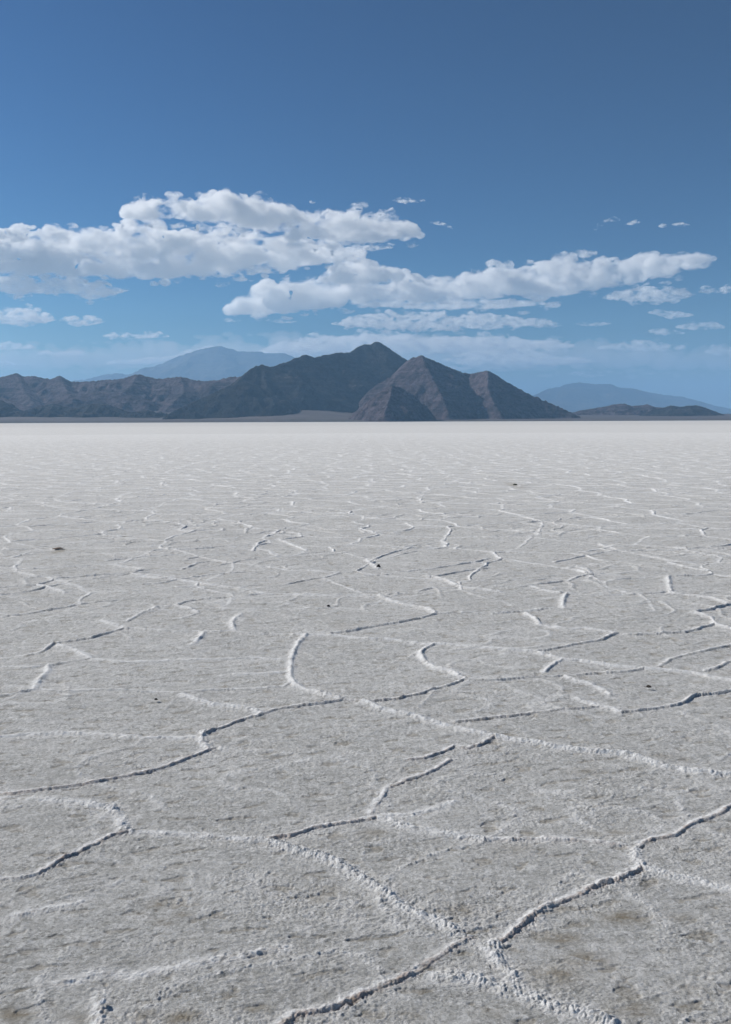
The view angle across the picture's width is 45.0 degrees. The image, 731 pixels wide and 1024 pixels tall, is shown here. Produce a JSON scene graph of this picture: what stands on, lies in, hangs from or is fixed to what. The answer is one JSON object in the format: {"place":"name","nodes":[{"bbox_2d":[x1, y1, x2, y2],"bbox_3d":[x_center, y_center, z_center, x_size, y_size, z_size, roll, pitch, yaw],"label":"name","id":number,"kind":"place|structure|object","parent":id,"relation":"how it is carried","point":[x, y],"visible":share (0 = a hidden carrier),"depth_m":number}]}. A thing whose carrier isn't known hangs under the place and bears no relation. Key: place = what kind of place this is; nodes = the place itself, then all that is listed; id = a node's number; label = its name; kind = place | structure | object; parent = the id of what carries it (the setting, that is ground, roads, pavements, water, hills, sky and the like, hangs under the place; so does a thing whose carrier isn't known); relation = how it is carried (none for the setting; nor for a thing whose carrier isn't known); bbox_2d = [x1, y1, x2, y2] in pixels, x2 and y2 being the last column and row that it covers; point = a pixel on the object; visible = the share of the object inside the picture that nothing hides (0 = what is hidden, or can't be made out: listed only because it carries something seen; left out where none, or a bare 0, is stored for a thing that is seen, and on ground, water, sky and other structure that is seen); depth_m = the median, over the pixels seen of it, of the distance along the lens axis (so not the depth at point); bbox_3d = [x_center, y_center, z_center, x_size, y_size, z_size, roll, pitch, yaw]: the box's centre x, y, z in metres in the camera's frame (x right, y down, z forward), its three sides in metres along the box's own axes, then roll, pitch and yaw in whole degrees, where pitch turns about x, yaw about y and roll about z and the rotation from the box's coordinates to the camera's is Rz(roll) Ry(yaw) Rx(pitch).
{"place":"outdoors","nodes":[
{"label":"outdoors","id":0,"kind":"place"},
{"bbox_2d":[0,400,22,416],"bbox_3d":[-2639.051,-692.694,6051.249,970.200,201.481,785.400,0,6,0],"label":"hill","id":1,"kind":"structure","parent":0,"point":[8,409],"depth_m":6091.30},
{"bbox_2d":[9,403,129,417],"bbox_3d":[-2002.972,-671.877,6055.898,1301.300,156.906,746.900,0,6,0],"label":"hill","id":2,"kind":"structure","parent":0,"point":[85,411],"depth_m":6035.92},
{"bbox_2d":[0,373,240,412],"bbox_3d":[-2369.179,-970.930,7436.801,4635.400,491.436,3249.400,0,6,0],"label":"hill","id":3,"kind":"structure","parent":0,"point":[135,392],"depth_m":7497.85},
{"bbox_2d":[116,410,167,417],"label":"hill","id":4,"kind":"structure","parent":0,"point":[145,414],"depth_m":5960.25},
{"bbox_2d":[71,346,293,381],"bbox_3d":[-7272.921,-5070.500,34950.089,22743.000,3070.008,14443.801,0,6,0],"label":"mountain","id":5,"kind":"structure","parent":0,"point":[216,363],"depth_m":34470.59},
{"bbox_2d":[163,382,299,418],"bbox_3d":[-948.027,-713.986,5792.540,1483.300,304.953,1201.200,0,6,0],"label":"hill","id":6,"kind":"structure","parent":0,"point":[243,399],"depth_m":5809.38},
{"bbox_2d":[231,342,407,412],"bbox_3d":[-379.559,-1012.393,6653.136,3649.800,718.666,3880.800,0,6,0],"label":"mountain","id":7,"kind":"structure","parent":0,"point":[343,382],"depth_m":6710.83},
{"bbox_2d":[0,420,730,1023],"bbox_3d":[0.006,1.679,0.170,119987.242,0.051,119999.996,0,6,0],"label":"ground","id":8,"kind":"structure","parent":0,"point":[452,760],"depth_m":5.00},
{"bbox_2d":[100,998,105,1003],"bbox_3d":[-0.769,1.430,2.583,0.018,0.011,0.020,0,6,0],"label":"salt clod","id":9,"kind":"object","parent":8,"relation":"on","point":[102,1000],"visible":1,"depth_m":2.58},
{"bbox_2d":[0,410,730,422],"bbox_3d":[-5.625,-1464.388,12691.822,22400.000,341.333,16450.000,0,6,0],"label":"terrain","id":10,"kind":"structure","parent":0,"point":[317,416],"depth_m":5583.26},
{"bbox_2d":[0,0,730,408],"label":"sky","id":11,"kind":"structure","parent":0,"point":[535,195]},
{"bbox_2d":[348,386,435,421],"bbox_3d":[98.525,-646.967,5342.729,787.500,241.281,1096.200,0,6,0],"label":"hill","id":12,"kind":"structure","parent":0,"point":[394,404],"depth_m":5306.95},
{"bbox_2d":[352,355,580,419],"bbox_3d":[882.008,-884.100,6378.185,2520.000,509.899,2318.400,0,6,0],"label":"mountain","id":13,"kind":"structure","parent":0,"point":[440,391],"depth_m":6323.74},
{"bbox_2d":[572,404,660,414],"bbox_3d":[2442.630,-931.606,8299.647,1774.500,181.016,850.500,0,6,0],"label":"hill","id":14,"kind":"structure","parent":0,"point":[619,409],"depth_m":8226.07},
{"bbox_2d":[532,382,730,413],"bbox_3d":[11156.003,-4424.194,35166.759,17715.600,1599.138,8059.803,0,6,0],"label":"mountain","id":15,"kind":"structure","parent":0,"point":[575,397],"depth_m":35270.02},
{"bbox_2d":[639,405,723,415],"bbox_3d":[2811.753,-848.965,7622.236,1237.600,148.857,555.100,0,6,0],"label":"hill","id":16,"kind":"structure","parent":0,"point":[693,410],"depth_m":7550.38}
]}

